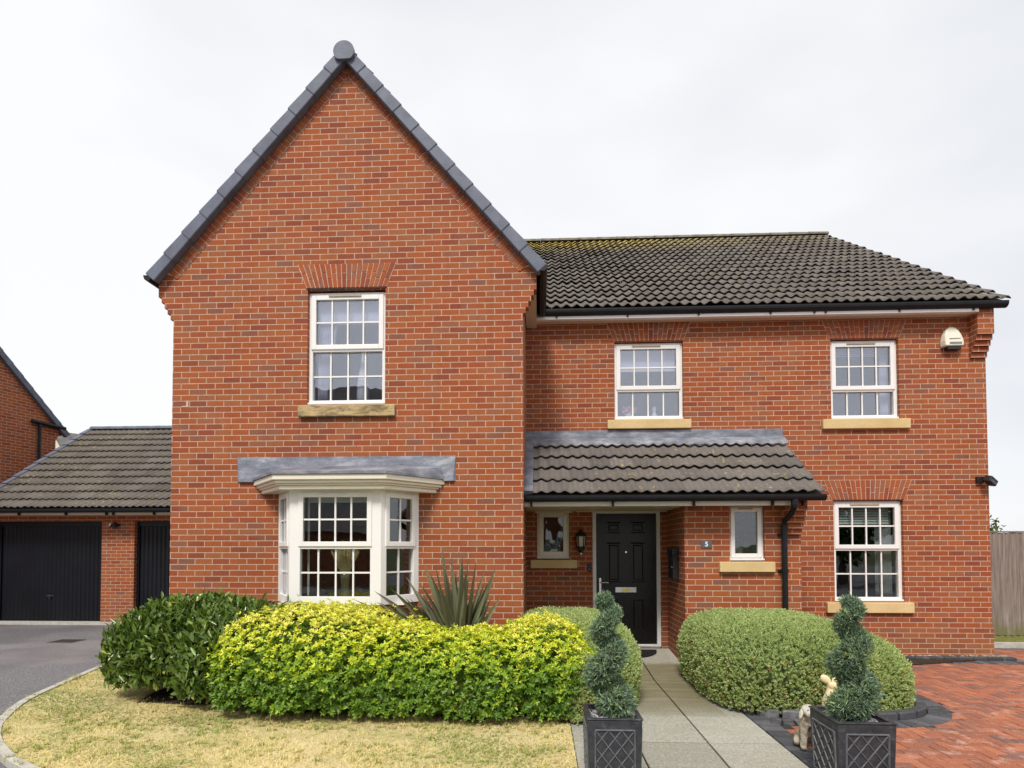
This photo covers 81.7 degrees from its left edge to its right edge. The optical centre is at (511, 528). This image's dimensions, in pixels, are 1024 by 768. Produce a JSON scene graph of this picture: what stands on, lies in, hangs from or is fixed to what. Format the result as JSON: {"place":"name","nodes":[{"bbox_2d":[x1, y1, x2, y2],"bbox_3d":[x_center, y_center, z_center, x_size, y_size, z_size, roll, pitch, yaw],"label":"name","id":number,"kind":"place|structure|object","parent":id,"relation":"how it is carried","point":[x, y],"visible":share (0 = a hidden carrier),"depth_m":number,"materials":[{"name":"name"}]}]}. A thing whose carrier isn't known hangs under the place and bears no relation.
{"place":"outdoors","nodes":[
{"label":"outdoors","id":0,"kind":"place"},
{"bbox_2d":[0,625,118,767],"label":"driveway","id":1,"kind":"structure","parent":0,"point":[32,660],"depth_m":9.17,"materials":[{"name":"grey asphalt"}]},
{"bbox_2d":[47,639,85,642],"bbox_3d":[-8.004,2.025,10.644,0.460,0.030,0.360,0,-2,3],"label":"drain cover","id":2,"kind":"object","parent":1,"relation":"on","point":[66,640],"visible":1,"depth_m":10.60,"materials":[{"name":"metal"}]},
{"bbox_2d":[0,668,577,767],"bbox_3d":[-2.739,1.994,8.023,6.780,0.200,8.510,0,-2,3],"label":"lawn","id":3,"kind":"structure","parent":0,"point":[313,743],"depth_m":5.12,"materials":[{"name":"plant"}]},
{"bbox_2d":[94,588,330,703],"bbox_3d":[-3.209,1.225,6.631,2.699,1.114,1.921,0,-2,3],"label":"laurel hedge","id":4,"kind":"object","parent":3,"relation":"on","point":[156,643],"visible":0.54,"depth_m":6.19,"materials":[{"name":"green plant"}]},
{"bbox_2d":[23,708,560,728],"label":"leaf litter","id":5,"kind":"object","parent":3,"relation":"on","point":[285,717],"visible":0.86,"depth_m":5.60,"materials":[{"name":"brown plant"}]},
{"bbox_2d":[137,687,552,716],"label":"bed soil","id":6,"kind":"structure","parent":0,"point":[161,694],"depth_m":6.32,"materials":[{"name":"brown soil"}]},
{"bbox_2d":[204,594,594,723],"bbox_3d":[-1.053,1.276,6.255,4.025,1.123,1.808,0,-2,3],"label":"choisya hedge","id":7,"kind":"object","parent":6,"relation":"on","point":[359,664],"visible":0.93,"depth_m":5.58,"materials":[{"name":"green plant"}]},
{"bbox_2d":[358,549,500,643],"bbox_3d":[-0.950,1.024,6.603,1.678,1.649,0.444,0,-2,3],"label":"phormium","id":8,"kind":"object","parent":6,"relation":"on","point":[450,607],"visible":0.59,"depth_m":6.60,"materials":[{"name":"green plant"}]},
{"bbox_2d":[509,606,642,702],"bbox_3d":[0.680,1.405,7.144,1.596,0.884,2.836,0,-2,3],"label":"hebe shrub","id":9,"kind":"object","parent":6,"relation":"on","point":[580,616],"visible":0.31,"depth_m":6.29,"materials":[{"name":"green plant"}]},
{"bbox_2d":[0,0,1023,532],"label":"sky","id":10,"kind":"structure","parent":0,"point":[894,128],"materials":[{"name":"white"}]},
{"bbox_2d":[569,648,808,767],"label":"path","id":11,"kind":"structure","parent":0,"point":[672,737],"depth_m":5.25,"materials":[{"name":"beige concrete"}]},
{"bbox_2d":[560,650,595,724],"bbox_3d":[0.666,1.485,5.666,0.534,0.640,0.554,0,-2,3],"label":"hebe shrub","id":12,"kind":"object","parent":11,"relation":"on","point":[581,697],"visible":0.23,"depth_m":5.47,"materials":[{"name":"green plant"}]},
{"bbox_2d":[582,703,642,767],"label":"planter","id":13,"kind":"object","parent":11,"relation":"on","point":[612,742],"visible":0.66,"depth_m":4.04,"materials":[{"name":"plastic"}]},
{"bbox_2d":[583,589,636,717],"bbox_3d":[0.699,0.920,4.268,0.406,0.972,0.392,0,-2,3],"label":"spiral topiary","id":14,"kind":"object","parent":13,"relation":"in","point":[605,682],"visible":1,"depth_m":4.19,"materials":[{"name":"green plant"}]},
{"bbox_2d":[640,649,656,657],"bbox_3d":[1.708,1.795,8.500,0.800,0.049,0.420,0,-2,3],"label":"doormat","id":15,"kind":"object","parent":11,"relation":"on","point":[647,652],"visible":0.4,"depth_m":8.53,"materials":[{"name":"black rubber"}]},
{"bbox_2d":[735,539,754,552],"bbox_3d":[3.078,0.281,8.081,0.439,0.282,0.393,0,-2,3],"label":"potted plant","id":16,"kind":"object","parent":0,"point":[740,546],"visible":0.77,"depth_m":8.02,"materials":[{"name":"green plant"}]},
{"bbox_2d":[775,696,914,716],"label":"bed soil","id":17,"kind":"structure","parent":0,"point":[874,710],"depth_m":5.86,"materials":[{"name":"soil"}]},
{"bbox_2d":[676,606,916,713],"bbox_3d":[3.119,1.381,6.757,2.207,0.911,2.300,0,-2,3],"label":"hebe shrub","id":18,"kind":"object","parent":17,"relation":"on","point":[767,658],"visible":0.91,"depth_m":5.87,"materials":[{"name":"green plant"}]},
{"bbox_2d":[780,703,951,743],"bbox_3d":[6.217,1.788,4.467,8.000,0.001,10.400,0,-2,3],"label":"paving bedding","id":19,"kind":"object","parent":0,"point":[785,727],"depth_m":5.43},
{"bbox_2d":[743,648,1023,767],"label":"charcoal paving","id":20,"kind":"structure","parent":0,"point":[937,713],"depth_m":5.52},
{"bbox_2d":[793,704,811,750],"bbox_3d":[2.426,1.606,4.823,0.220,0.359,0.250,0,-2,3],"label":"dog statue","id":21,"kind":"object","parent":20,"relation":"on","point":[802,736],"visible":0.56,"depth_m":4.79,"materials":[{"name":"stone"}]},
{"bbox_2d":[808,706,897,767],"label":"planter","id":22,"kind":"object","parent":20,"relation":"on","point":[870,742],"visible":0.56,"depth_m":3.94,"materials":[{"name":"plastic"}]},
{"bbox_2d":[822,592,886,721],"bbox_3d":[2.376,0.919,4.146,0.405,0.963,0.410,0,-2,3],"label":"spiral topiary","id":23,"kind":"object","parent":22,"relation":"in","point":[856,696],"visible":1,"depth_m":4.09,"materials":[{"name":"green plant"}]},
{"bbox_2d":[785,649,1023,767],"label":"brick paving","id":24,"kind":"structure","parent":0,"point":[983,727],"depth_m":5.56,"materials":[{"name":"red brick"}]},
{"bbox_2d":[820,675,837,705],"bbox_3d":[2.879,1.559,5.319,0.192,0.484,0.150,0,-2,3],"label":"garden statue","id":25,"kind":"object","parent":24,"relation":"on","point":[832,684],"visible":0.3,"depth_m":5.33,"materials":[{"name":"beige stone"}]},
{"bbox_2d":[705,656,1016,720],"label":"bed kerb","id":26,"kind":"structure","parent":24,"relation":"on","point":[918,710],"depth_m":5.74,"materials":[{"name":"grey concrete"}]},
{"bbox_2d":[906,659,976,665],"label":"bed soil","id":27,"kind":"structure","parent":0,"point":[924,661],"depth_m":8.35,"materials":[{"name":"black soil"}]},
{"bbox_2d":[904,655,998,656],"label":"wall gravel","id":28,"kind":"structure","parent":27,"relation":"on","point":[949,655],"depth_m":8.61,"materials":[{"name":"grey gravel"}]},
{"bbox_2d":[994,636,1023,641],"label":"verge strip","id":29,"kind":"object","parent":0,"point":[1008,638],"depth_m":9.92,"materials":[{"name":"green plant"}]},
{"bbox_2d":[990,531,1023,635],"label":"wooden fence","id":30,"kind":"object","parent":29,"relation":"on","point":[1007,569],"visible":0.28,"depth_m":10.15,"materials":[{"name":"brown wood"}]},
{"label":"ground","id":31,"kind":"structure","parent":0,"visible":0},
{"bbox_2d":[0,347,69,483],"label":"neighbouring house","id":32,"kind":"structure","parent":31,"relation":"on","point":[32,428],"depth_m":15.19,"materials":[{"name":"red brick"}]},
{"bbox_2d":[0,665,101,767],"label":"kerb","id":33,"kind":"structure","parent":31,"relation":"on","point":[8,763],"depth_m":5.46,"materials":[{"name":"concrete"}]},
{"bbox_2d":[55,433,78,448],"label":"house","id":34,"kind":"structure","parent":31,"relation":"on","point":[60,440],"depth_m":31.74,"materials":[{"name":"stone"}]},
{"bbox_2d":[0,425,171,624],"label":"garage","id":35,"kind":"structure","parent":31,"relation":"on","point":[69,555],"depth_m":13.15,"materials":[{"name":"tile"}]},
{"bbox_2d":[0,521,101,620],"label":"garage door","id":36,"kind":"structure","parent":35,"relation":"in","point":[50,571],"depth_m":13.16,"materials":[{"name":"metal"}]},
{"bbox_2d":[109,522,119,527],"bbox_3d":[-8.697,-0.082,12.944,0.195,0.118,0.124,0,-2,3],"label":"security light","id":37,"kind":"object","parent":35,"relation":"attached to","point":[114,524],"visible":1,"depth_m":12.91,"materials":[{"name":"black plastic"}]},
{"bbox_2d":[136,521,169,610],"bbox_3d":[-7.062,0.942,13.014,2.410,2.215,0.072,0,-2,3],"label":"garage door","id":38,"kind":"structure","parent":35,"relation":"in","point":[153,537],"depth_m":13.06,"materials":[{"name":"metal"}]},
{"bbox_2d":[143,40,1010,659],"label":"brick house","id":39,"kind":"structure","parent":31,"relation":"on","point":[815,428],"depth_m":7.82,"materials":[{"name":"red brick"}]},
{"bbox_2d":[331,540,359,595],"bbox_3d":[-2.025,0.526,7.209,0.345,0.785,0.222,0,-2,3],"label":"pampas vase","id":40,"kind":"object","parent":39,"relation":"on","point":[344,560],"visible":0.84,"depth_m":7.19,"materials":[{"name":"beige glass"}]},
{"bbox_2d":[237,456,455,632],"bbox_3d":[-2.118,0.518,7.124,2.800,2.894,0.757,0,-2,3],"label":"bay window","id":41,"kind":"structure","parent":39,"relation":"in","point":[371,480],"depth_m":7.02,"materials":[{"name":"white plastic"}]},
{"bbox_2d":[298,287,395,417],"bbox_3d":[-2.092,-2.246,7.621,1.241,1.664,0.260,0,-2,3],"label":"window","id":42,"kind":"structure","parent":39,"relation":"in","point":[335,309],"depth_m":7.62,"materials":[{"name":"white plastic"}]},
{"bbox_2d":[357,353,368,399],"bbox_3d":[-1.960,-2.011,7.783,0.156,0.730,0.156,0,-2,3],"label":"sill ornament","id":43,"kind":"object","parent":39,"relation":"on","point":[360,388],"visible":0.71,"depth_m":7.72,"materials":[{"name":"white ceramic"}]},
{"bbox_2d":[531,513,576,567],"bbox_3d":[0.633,0.165,9.000,0.701,0.870,0.185,0,-2,3],"label":"window","id":44,"kind":"structure","parent":39,"relation":"in","point":[541,554],"depth_m":9.00,"materials":[{"name":"beige plastic"}]},
{"bbox_2d":[575,529,585,554],"bbox_3d":[1.031,0.201,8.864,0.168,0.391,0.158,0,-2,3],"label":"wall lantern","id":45,"kind":"object","parent":39,"relation":"attached to","point":[580,535],"depth_m":8.81,"materials":[{"name":"black metal"}]},
{"bbox_2d":[596,514,656,643],"bbox_3d":[1.730,0.757,8.960,0.900,1.966,0.109,0,-2,3],"label":"door","id":46,"kind":"structure","parent":39,"relation":"in","point":[625,543],"depth_m":8.97,"materials":[{"name":"black wood"}]},
{"bbox_2d":[622,406,636,415],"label":"sill flowers","id":47,"kind":"object","parent":39,"relation":"on","point":[626,410],"visible":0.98,"depth_m":9.18,"materials":[{"name":"pink plant"}]},
{"bbox_2d":[607,343,690,428],"bbox_3d":[2.069,-2.165,9.029,1.249,1.325,0.235,0,-2,3],"label":"window","id":48,"kind":"structure","parent":39,"relation":"in","point":[648,357],"depth_m":9.03,"materials":[{"name":"white plastic"}]},
{"bbox_2d":[652,406,656,415],"bbox_3d":[2.211,-1.789,9.209,0.090,0.220,0.088,0,-2,3],"label":"sill ornament","id":49,"kind":"object","parent":39,"relation":"on","point":[654,411],"visible":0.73,"depth_m":9.18,"materials":[{"name":"white ceramic"}]},
{"bbox_2d":[667,547,678,580],"bbox_3d":[2.258,0.489,8.304,0.095,0.463,0.320,0,-2,3],"label":"wall letter box","id":50,"kind":"object","parent":39,"relation":"attached to","point":[673,561],"visible":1,"depth_m":8.16,"materials":[{"name":"black metal"}]},
{"bbox_2d":[701,541,711,547],"bbox_3d":[2.567,0.208,7.819,0.140,0.096,0.016,0,-2,3],"label":"house number sign","id":51,"kind":"object","parent":39,"relation":"attached to","point":[706,544],"visible":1,"depth_m":7.82,"materials":[{"name":"stone"}]},
{"bbox_2d":[719,506,775,571],"bbox_3d":[3.085,0.137,7.843,0.716,0.871,0.185,0,-2,3],"label":"window","id":52,"kind":"structure","parent":39,"relation":"in","point":[723,566],"depth_m":7.83,"materials":[{"name":"white plastic"}]},
{"bbox_2d":[821,340,910,428],"bbox_3d":[5.249,-2.147,8.904,1.262,1.342,0.280,0,-2,3],"label":"window","id":53,"kind":"structure","parent":39,"relation":"in","point":[882,421],"depth_m":8.87,"materials":[{"name":"white plastic"}]},
{"bbox_2d":[826,501,914,612],"bbox_3d":[5.260,0.417,8.827,1.241,1.648,0.280,0,-2,3],"label":"window","id":54,"kind":"structure","parent":39,"relation":"in","point":[882,525],"depth_m":8.82,"materials":[{"name":"white plastic"}]},
{"bbox_2d":[940,327,963,350],"bbox_3d":[6.490,-2.809,8.728,0.297,0.348,0.108,0,-2,3],"label":"alarm box","id":55,"kind":"object","parent":39,"relation":"attached to","point":[951,339],"visible":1,"depth_m":8.70,"materials":[{"name":"beige plastic"}]},
{"bbox_2d":[975,475,997,485],"bbox_3d":[6.926,-0.693,8.608,0.250,0.164,0.180,0,-2,3],"label":"security light","id":56,"kind":"object","parent":39,"relation":"attached to","point":[988,480],"visible":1,"depth_m":8.58,"materials":[{"name":"black plastic"}]},
{"bbox_2d":[989,513,1005,530],"bbox_3d":[10.275,0.780,13.788,1.859,2.548,1.880,0,-2,3],"label":"garden tree","id":57,"kind":"object","parent":31,"relation":"on","point":[995,527],"visible":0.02,"depth_m":13.26,"materials":[{"name":"green plant"}]},
{"bbox_2d":[994,642,1023,647],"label":"kerb","id":58,"kind":"structure","parent":31,"relation":"on","point":[1008,644],"depth_m":9.52,"materials":[{"name":"concrete"}]}
]}

